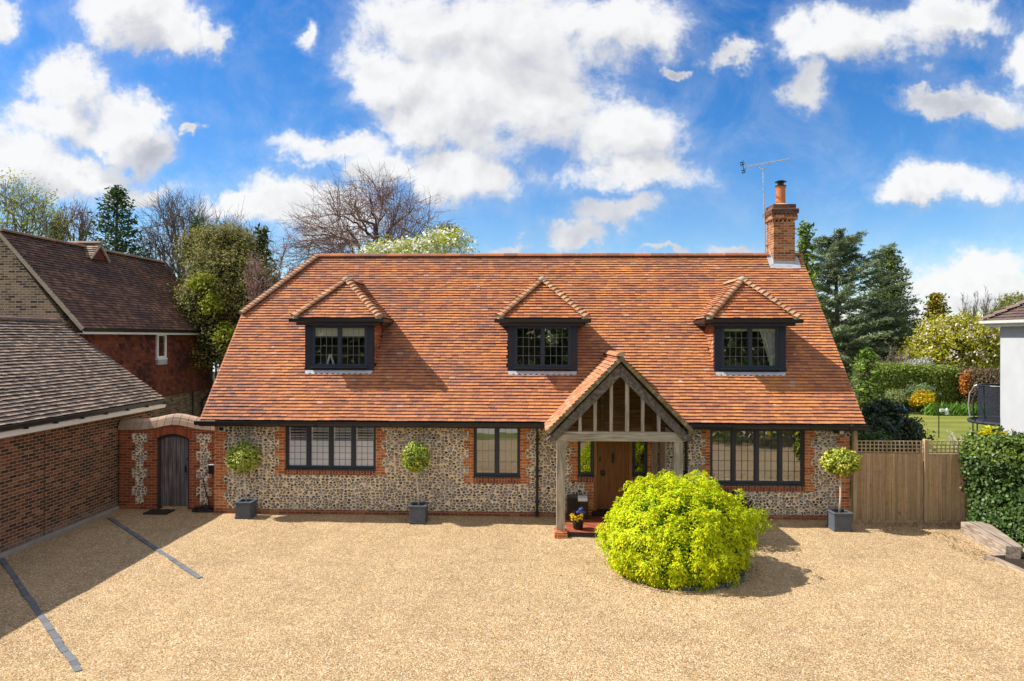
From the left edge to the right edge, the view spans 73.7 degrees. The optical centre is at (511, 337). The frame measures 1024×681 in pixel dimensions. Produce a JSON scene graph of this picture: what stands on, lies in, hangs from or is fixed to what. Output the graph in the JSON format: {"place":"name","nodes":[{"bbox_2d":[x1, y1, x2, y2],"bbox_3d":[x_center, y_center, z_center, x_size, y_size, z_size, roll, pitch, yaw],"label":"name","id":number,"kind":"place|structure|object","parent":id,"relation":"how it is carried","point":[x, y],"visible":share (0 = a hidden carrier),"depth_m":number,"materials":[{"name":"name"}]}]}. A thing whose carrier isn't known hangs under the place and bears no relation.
{"place":"outdoors","nodes":[
{"label":"outdoors","id":0,"kind":"place"},
{"bbox_2d":[0,498,1023,680],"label":"gravel drive","id":1,"kind":"structure","parent":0,"point":[258,601],"depth_m":11.77,"materials":[{"name":"beige gravel"}]},
{"bbox_2d":[0,558,82,671],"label":"paving strip","id":2,"kind":"object","parent":1,"relation":"on","point":[68,655],"visible":1,"depth_m":11.12,"materials":[{"name":"stone"}]},
{"bbox_2d":[107,517,202,578],"bbox_3d":[-8.152,4.626,15.293,0.120,0.047,6.128,0,0,-45],"label":"paving strip","id":3,"kind":"object","parent":1,"relation":"on","point":[185,568],"visible":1,"depth_m":14.90,"materials":[{"name":"stone"}]},
{"bbox_2d":[143,509,174,514],"bbox_3d":[-9.323,4.613,18.036,0.630,0.048,0.440,0,0,2],"label":"door mat","id":4,"kind":"object","parent":1,"relation":"on","point":[158,511],"depth_m":17.99,"materials":[{"name":"black rubber"}]},
{"bbox_2d":[234,498,257,518],"bbox_3d":[-6.861,4.413,17.610,0.450,0.420,0.450,0,0,1],"label":"planter","id":5,"kind":"object","parent":1,"relation":"on","point":[245,510],"visible":1,"depth_m":17.41,"materials":[{"name":"stone"}]},
{"bbox_2d":[225,440,262,501],"bbox_3d":[-6.938,3.452,17.590,0.859,1.644,0.872,0,0,45],"label":"bay tree","id":6,"kind":"object","parent":5,"relation":"in","point":[241,458],"visible":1,"depth_m":17.42,"materials":[{"name":"green plant"}]},
{"bbox_2d":[408,502,428,523],"bbox_3d":[-2.353,4.414,17.192,0.460,0.440,0.460,0,0,3],"label":"planter","id":7,"kind":"object","parent":1,"relation":"on","point":[418,514],"visible":1,"depth_m":16.99,"materials":[{"name":"stone"}]},
{"bbox_2d":[400,440,431,505],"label":"bay tree","id":8,"kind":"object","parent":7,"relation":"on","point":[415,458],"visible":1,"depth_m":17.02,"materials":[{"name":"green plant"}]},
{"bbox_2d":[595,468,763,591],"bbox_3d":[3.379,3.699,13.775,3.398,2.072,3.168,0,0,2],"label":"acer bush","id":9,"kind":"object","parent":1,"relation":"on","point":[695,521],"visible":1,"depth_m":12.88,"materials":[{"name":"yellow plant"}]},
{"bbox_2d":[621,550,748,590],"bbox_3d":[3.408,4.628,13.717,2.581,0.080,2.371,0,0,2],"label":"stone edging","id":10,"kind":"object","parent":1,"relation":"on","point":[741,580],"visible":0.33,"depth_m":12.70,"materials":[{"name":"grey stone"}]},
{"bbox_2d":[722,488,755,509],"bbox_3d":[5.597,4.223,17.072,0.927,0.889,0.853,0,0,30],"label":"dark acer","id":11,"kind":"object","parent":1,"relation":"on","point":[741,501],"visible":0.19,"depth_m":16.97,"materials":[{"name":"green plant"}]},
{"bbox_2d":[740,501,775,547],"bbox_3d":[5.278,4.162,15.227,1.036,1.004,1.018,0,0,2],"label":"yellow shrub","id":12,"kind":"object","parent":1,"relation":"on","point":[761,520],"visible":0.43,"depth_m":15.06,"materials":[{"name":"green plant"}]},
{"bbox_2d":[825,508,853,531],"bbox_3d":[7.963,4.440,16.602,0.480,0.440,0.480,0,0,1],"label":"planter","id":13,"kind":"object","parent":1,"relation":"on","point":[839,522],"visible":1,"depth_m":16.39,"materials":[{"name":"metal"}]},
{"bbox_2d":[819,447,862,512],"bbox_3d":[7.975,3.480,16.598,0.934,1.662,0.875,0,0,40],"label":"bay tree","id":14,"kind":"object","parent":13,"relation":"on","point":[842,462],"visible":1,"depth_m":16.42,"materials":[{"name":"green plant"}]},
{"bbox_2d":[851,431,971,523],"bbox_3d":[10.099,3.525,17.243,2.950,2.380,0.110,0,0,2],"label":"fence","id":15,"kind":"object","parent":1,"relation":"on","point":[891,486],"visible":0.79,"depth_m":17.23,"materials":[{"name":"brown wood"}]},
{"bbox_2d":[956,425,1023,546],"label":"ivy hedge","id":16,"kind":"object","parent":1,"relation":"on","point":[993,472],"visible":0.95,"depth_m":16.00,"materials":[{"name":"green plant"}]},
{"bbox_2d":[961,522,1022,558],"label":"oak beam","id":17,"kind":"structure","parent":1,"relation":"on","point":[991,538],"depth_m":15.15,"materials":[{"name":"beige wood"}]},
{"bbox_2d":[1000,557,1023,568],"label":"flower bed","id":18,"kind":"object","parent":1,"relation":"on","point":[1019,563],"visible":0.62,"depth_m":14.17,"materials":[{"name":"soil"}]},
{"bbox_2d":[983,553,1023,572],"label":"bed edging","id":19,"kind":"object","parent":18,"relation":"on","point":[996,558],"visible":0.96,"depth_m":14.19,"materials":[{"name":"beige wood"}]},
{"bbox_2d":[0,0,1023,336],"label":"sky","id":20,"kind":"structure","parent":0,"point":[546,126],"materials":[{"name":"blue"}]},
{"bbox_2d":[194,180,868,538],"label":"house","id":21,"kind":"structure","parent":0,"point":[342,380],"depth_m":18.07,"materials":[{"name":"brick"}]},
{"bbox_2d":[218,426,224,430],"bbox_3d":[-7.611,2.396,17.913,0.170,0.130,0.123,0,0,2],"label":"flood light","id":22,"kind":"object","parent":21,"relation":"attached to","point":[221,428],"visible":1,"depth_m":17.87,"materials":[{"name":"white paint"}]},
{"bbox_2d":[284,427,375,470],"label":"window","id":23,"kind":"structure","parent":21,"relation":"in","point":[307,448],"depth_m":17.98,"materials":[{"name":"black glass"}]},
{"bbox_2d":[473,428,520,477],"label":"window","id":24,"kind":"structure","parent":21,"relation":"in","point":[496,450],"depth_m":18.33,"materials":[{"name":"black glass"}]},
{"bbox_2d":[566,494,587,518],"bbox_3d":[1.662,4.298,17.387,0.530,0.568,0.410,0,0,2],"label":"parcel box","id":25,"kind":"object","parent":21,"relation":"on","point":[574,502],"visible":0.9,"depth_m":17.20,"materials":[{"name":"black paint"}]},
{"bbox_2d":[572,517,583,529],"bbox_3d":[1.581,4.457,16.354,0.310,0.255,0.310,0,0,2],"label":"flower pot","id":26,"kind":"object","parent":21,"relation":"on","point":[578,525],"visible":0.75,"depth_m":16.25,"materials":[{"name":"black paint"}]},
{"bbox_2d":[569,507,586,522],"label":"pansies","id":27,"kind":"object","parent":26,"relation":"in","point":[578,514],"visible":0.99,"depth_m":16.25,"materials":[{"name":"yellow plant"}]},
{"bbox_2d":[577,441,594,476],"bbox_3d":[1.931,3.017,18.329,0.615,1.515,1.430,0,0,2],"label":"window","id":28,"kind":"structure","parent":21,"relation":"in","point":[585,449],"depth_m":17.72,"materials":[{"name":"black glass"}]},
{"bbox_2d":[592,427,634,515],"bbox_3d":[2.617,3.449,17.624,1.093,2.275,0.250,0,0,2],"label":"door","id":29,"kind":"structure","parent":21,"relation":"in","point":[613,460],"depth_m":17.69,"materials":[{"name":"wood"}]},
{"bbox_2d":[632,427,648,476],"bbox_3d":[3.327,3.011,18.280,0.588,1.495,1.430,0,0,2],"label":"window","id":30,"kind":"structure","parent":21,"relation":"in","point":[639,449],"depth_m":18.91,"materials":[{"name":"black glass"}]},
{"bbox_2d":[710,430,805,485],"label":"window","id":31,"kind":"structure","parent":21,"relation":"in","point":[737,457],"depth_m":18.08,"materials":[{"name":"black glass"}]},
{"bbox_2d":[740,158,789,252],"bbox_3d":[7.903,-4.005,21.356,1.544,3.232,0.444,0,0,2],"label":"tv aerial","id":32,"kind":"object","parent":21,"relation":"attached to","point":[763,192],"visible":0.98,"depth_m":21.37,"materials":[{"name":"black paint"}]},
{"bbox_2d":[822,311,952,315],"bbox_3d":[17.915,-1.222,32.998,12.201,0.367,0.036,0,0,-29],"label":"telephone wire","id":33,"kind":"object","parent":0,"point":[885,315],"visible":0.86,"depth_m":33.09,"materials":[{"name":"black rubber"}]},
{"bbox_2d":[850,387,999,497],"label":"lawn","id":34,"kind":"structure","parent":0,"point":[958,425],"depth_m":35.77,"materials":[{"name":"green plant"}]},
{"bbox_2d":[795,220,834,337],"bbox_3d":[11.644,0.003,26.970,3.305,9.336,2.949,0,0,-44],"label":"golden tipped conifer","id":35,"kind":"object","parent":34,"relation":"on","point":[805,236],"visible":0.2,"depth_m":26.86,"materials":[{"name":"green plant"}]},
{"bbox_2d":[797,227,922,386],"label":"blue cedar","id":36,"kind":"object","parent":34,"relation":"on","point":[835,252],"visible":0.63,"depth_m":50.78,"materials":[{"name":"green plant"}]},
{"bbox_2d":[850,427,901,452],"bbox_3d":[10.228,3.585,19.393,1.363,2.175,1.295,0,0,2],"label":"green laurel","id":37,"kind":"object","parent":34,"relation":"on","point":[871,434],"visible":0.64,"depth_m":19.14,"materials":[{"name":"green plant"}]},
{"bbox_2d":[841,293,923,373],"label":"spreading cedar","id":38,"kind":"object","parent":34,"relation":"on","point":[896,321],"visible":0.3,"depth_m":53.10,"materials":[{"name":"green plant"}]},
{"bbox_2d":[855,246,922,361],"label":"pointed conifer","id":39,"kind":"object","parent":34,"relation":"on","point":[891,263],"visible":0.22,"depth_m":59.29,"materials":[{"name":"green plant"}]},
{"bbox_2d":[874,341,909,362],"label":"twiggy shrub","id":40,"kind":"object","parent":34,"relation":"on","point":[892,354],"visible":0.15,"depth_m":45.62,"materials":[{"name":"grey plant"}]},
{"bbox_2d":[850,392,936,453],"bbox_3d":[11.678,3.231,21.270,3.074,2.900,2.409,0,0,-42],"label":"laurel","id":41,"kind":"object","parent":34,"relation":"on","point":[885,415],"visible":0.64,"depth_m":21.00,"materials":[{"name":"green plant"}]},
{"bbox_2d":[883,387,908,405],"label":"shrub","id":42,"kind":"object","parent":34,"relation":"on","point":[895,394],"visible":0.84,"depth_m":42.28,"materials":[{"name":"green plant"}]},
{"bbox_2d":[882,349,909,362],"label":"twiggy shrub","id":43,"kind":"object","parent":34,"relation":"on","point":[896,356],"visible":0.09,"depth_m":46.95,"materials":[{"name":"brown plant"}]},
{"bbox_2d":[849,361,961,411],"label":"clipped hedge","id":44,"kind":"object","parent":34,"relation":"on","point":[944,378],"visible":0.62,"depth_m":43.36,"materials":[{"name":"leaf"}]},
{"bbox_2d":[903,357,935,364],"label":"white shrub","id":45,"kind":"object","parent":34,"relation":"on","point":[923,361],"visible":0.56,"depth_m":45.24,"materials":[{"name":"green plant"}]},
{"bbox_2d":[900,380,941,399],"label":"grey shrub","id":46,"kind":"object","parent":34,"relation":"on","point":[915,386],"visible":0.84,"depth_m":42.68,"materials":[{"name":"green plant"}]},
{"bbox_2d":[908,387,939,412],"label":"forsythia","id":47,"kind":"object","parent":34,"relation":"on","point":[920,400],"visible":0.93,"depth_m":42.07,"materials":[{"name":"yellow plant"}]},
{"bbox_2d":[917,292,950,330],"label":"golden yew","id":48,"kind":"object","parent":34,"relation":"on","point":[934,302],"visible":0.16,"depth_m":57.66,"materials":[{"name":"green plant"}]},
{"bbox_2d":[938,405,947,437],"bbox_3d":[20.209,3.945,31.993,0.454,1.532,0.160,0,0,2],"label":"bird feeder","id":49,"kind":"object","parent":34,"relation":"on","point":[944,410],"visible":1,"depth_m":31.98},
{"bbox_2d":[896,308,999,368],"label":"magnolia","id":50,"kind":"object","parent":34,"relation":"on","point":[950,340],"visible":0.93,"depth_m":45.55,"materials":[{"name":"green plant"}]},
{"bbox_2d":[920,398,977,415],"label":"iris leaves","id":51,"kind":"object","parent":34,"relation":"on","point":[956,409],"visible":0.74,"depth_m":41.33,"materials":[{"name":"green plant"}]},
{"bbox_2d":[943,427,994,450],"bbox_3d":[18.161,4.145,26.971,2.110,1.375,2.230,0,0,2],"label":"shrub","id":52,"kind":"object","parent":34,"relation":"on","point":[951,434],"visible":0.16,"depth_m":27.22,"materials":[{"name":"brown plant"}]},
{"bbox_2d":[956,369,981,396],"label":"rust shrub","id":53,"kind":"object","parent":34,"relation":"on","point":[965,379],"visible":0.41,"depth_m":42.65,"materials":[{"name":"orange plant"}]},
{"bbox_2d":[958,290,992,367],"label":"distant bare tree","id":54,"kind":"object","parent":34,"relation":"on","point":[982,310],"visible":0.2,"depth_m":59.71,"materials":[{"name":"brown plant"}]},
{"bbox_2d":[953,363,999,405],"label":"dying hedge","id":55,"kind":"object","parent":34,"relation":"on","point":[987,375],"visible":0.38,"depth_m":42.39,"materials":[{"name":"brown plant"}]},
{"bbox_2d":[967,383,999,434],"bbox_3d":[23.930,3.494,32.981,3.479,2.413,3.280,0,0,2],"label":"trampoline","id":56,"kind":"object","parent":34,"relation":"on","point":[988,403],"visible":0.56,"depth_m":32.75,"materials":[{"name":"black fabric"}]},
{"bbox_2d":[969,286,1000,365],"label":"distant bare tree","id":57,"kind":"object","parent":34,"relation":"on","point":[974,307],"visible":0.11,"depth_m":60.29,"materials":[{"name":"brown plant"}]},
{"bbox_2d":[978,425,1008,437],"bbox_3d":[12.003,3.432,17.070,0.633,2.483,0.616,0,0,45],"label":"yellow leaf shrub","id":58,"kind":"object","parent":34,"relation":"on","point":[988,430],"visible":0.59,"depth_m":17.05,"materials":[{"name":"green plant"}]},
{"bbox_2d":[985,290,1023,335],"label":"olive tree","id":59,"kind":"object","parent":34,"relation":"on","point":[1008,300],"visible":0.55,"depth_m":39.94,"materials":[{"name":"green plant"}]},
{"bbox_2d":[979,300,1023,435],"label":"white house","id":60,"kind":"structure","parent":0,"point":[1009,322],"depth_m":19.71,"materials":[{"name":"paint"}]},
{"label":"ground","id":61,"kind":"structure","parent":0,"visible":0},
{"bbox_2d":[0,167,78,240],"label":"birch","id":62,"kind":"object","parent":61,"relation":"on","point":[26,213],"visible":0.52,"depth_m":43.67,"materials":[{"name":"green plant"}]},
{"bbox_2d":[45,195,100,240],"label":"dark bare tree","id":63,"kind":"object","parent":61,"relation":"on","point":[83,218],"visible":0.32,"depth_m":46.70,"materials":[{"name":"brown plant"}]},
{"bbox_2d":[0,316,169,557],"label":"garage","id":64,"kind":"structure","parent":61,"relation":"on","point":[69,399],"depth_m":16.67,"materials":[{"name":"brick"}]},
{"bbox_2d":[0,228,216,417],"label":"tile hung house","id":65,"kind":"structure","parent":61,"relation":"on","point":[118,307],"depth_m":23.34,"materials":[{"name":"brown tile"}]},
{"bbox_2d":[155,335,167,364],"bbox_3d":[-12.780,0.428,24.886,0.120,1.120,0.650,0,0,2],"label":"window","id":66,"kind":"structure","parent":65,"relation":"in","point":[160,360],"depth_m":24.80,"materials":[{"name":"white paint"}]},
{"bbox_2d":[78,184,164,263],"bbox_3d":[-23.177,-2.233,40.155,8.351,13.636,8.807,0,0,2],"label":"dark conifer","id":67,"kind":"object","parent":61,"relation":"on","point":[117,194],"visible":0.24,"depth_m":39.75,"materials":[{"name":"green plant"}]},
{"bbox_2d":[118,413,214,509],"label":"gate wall","id":68,"kind":"structure","parent":61,"relation":"on","point":[166,460],"depth_m":18.36,"materials":[{"name":"brick"}]},
{"bbox_2d":[192,464,213,511],"bbox_3d":[-8.182,3.998,18.129,0.633,1.237,0.319,0,0,2],"label":"car charger","id":69,"kind":"object","parent":68,"relation":"attached to","point":[209,507],"visible":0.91,"depth_m":18.15,"materials":[{"name":"black paint"}]},
{"bbox_2d":[133,179,217,283],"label":"bare ash","id":70,"kind":"object","parent":61,"relation":"on","point":[171,234],"visible":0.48,"depth_m":43.23,"materials":[{"name":"brown plant"}]},
{"bbox_2d":[182,214,204,285],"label":"ivy topped conifer","id":71,"kind":"object","parent":61,"relation":"on","point":[194,222],"visible":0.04,"depth_m":37.91,"materials":[{"name":"green plant"}]},
{"bbox_2d":[185,269,235,349],"bbox_3d":[-11.713,-1.123,26.813,2.352,3.180,1.237,0,0,26],"label":"yellow green holly","id":72,"kind":"object","parent":61,"relation":"on","point":[198,282],"visible":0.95,"depth_m":26.64,"materials":[{"name":"green plant"}]},
{"bbox_2d":[213,365,218,381],"bbox_3d":[-13.730,2.731,33.932,2.200,3.750,2.100,0,0,2],"label":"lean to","id":73,"kind":"object","parent":61,"relation":"on","point":[214,373],"visible":0.04,"depth_m":33.01,"materials":[{"name":"white"}]},
{"bbox_2d":[173,197,275,275],"bbox_3d":[-16.837,-1.829,39.877,5.805,12.863,5.139,0,0,-15],"label":"thin bare tree","id":74,"kind":"object","parent":61,"relation":"on","point":[236,224],"visible":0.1,"depth_m":39.49,"materials":[{"name":"brown plant"}]},
{"bbox_2d":[167,214,285,384],"bbox_3d":[-11.862,-0.375,28.697,6.347,9.992,5.067,0,0,2],"label":"evergreen thicket","id":75,"kind":"object","parent":61,"relation":"on","point":[220,253],"visible":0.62,"depth_m":27.79,"materials":[{"name":"green plant"}]},
{"bbox_2d":[241,221,282,274],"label":"thin bare tree","id":76,"kind":"object","parent":61,"relation":"on","point":[270,248],"visible":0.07,"depth_m":42.28,"materials":[{"name":"brown plant"}]},
{"bbox_2d":[250,223,278,272],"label":"conifer","id":77,"kind":"object","parent":61,"relation":"on","point":[263,232],"visible":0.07,"depth_m":29.87,"materials":[{"name":"green plant"}]},
{"bbox_2d":[241,234,298,304],"bbox_3d":[-9.474,-0.308,27.896,3.325,8.010,3.755,0,0,2],"label":"pink twig shrub","id":78,"kind":"object","parent":61,"relation":"on","point":[252,292],"visible":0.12,"depth_m":27.03,"materials":[{"name":"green plant"}]},
{"bbox_2d":[270,153,468,273],"bbox_3d":[-7.552,-2.341,36.150,11.543,13.977,9.361,0,0,2],"label":"bare beech","id":79,"kind":"object","parent":61,"relation":"on","point":[352,239],"visible":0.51,"depth_m":35.00,"materials":[{"name":"brown plant"}]},
{"bbox_2d":[351,223,479,253],"bbox_3d":[-3.830,0.035,27.030,5.140,9.206,3.102,0,0,2],"label":"blossom tree","id":80,"kind":"object","parent":61,"relation":"on","point":[430,245],"visible":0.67,"depth_m":26.50,"materials":[{"name":"green plant"}]},
{"bbox_2d":[429,221,465,250],"bbox_3d":[-2.725,-0.110,28.488,1.603,9.489,1.606,0,0,2],"label":"twiggy bush top","id":81,"kind":"object","parent":61,"relation":"on","point":[442,226],"visible":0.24,"depth_m":28.19,"materials":[{"name":"green plant"}]},
{"bbox_2d":[213,322,998,365],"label":"woodland","id":82,"kind":"object","parent":61,"relation":"on","point":[553,340],"depth_m":117.40,"materials":[{"name":"green plant"}]},
{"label":"patio","id":83,"kind":"structure","parent":0,"visible":0},
{"bbox_2d":[849,347,891,452],"bbox_3d":[12.096,2.462,23.025,2.329,4.419,2.368,0,0,40],"label":"young conifer","id":84,"kind":"object","parent":83,"relation":"on","point":[868,391],"visible":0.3,"depth_m":22.93,"materials":[{"name":"green plant"}]}
]}

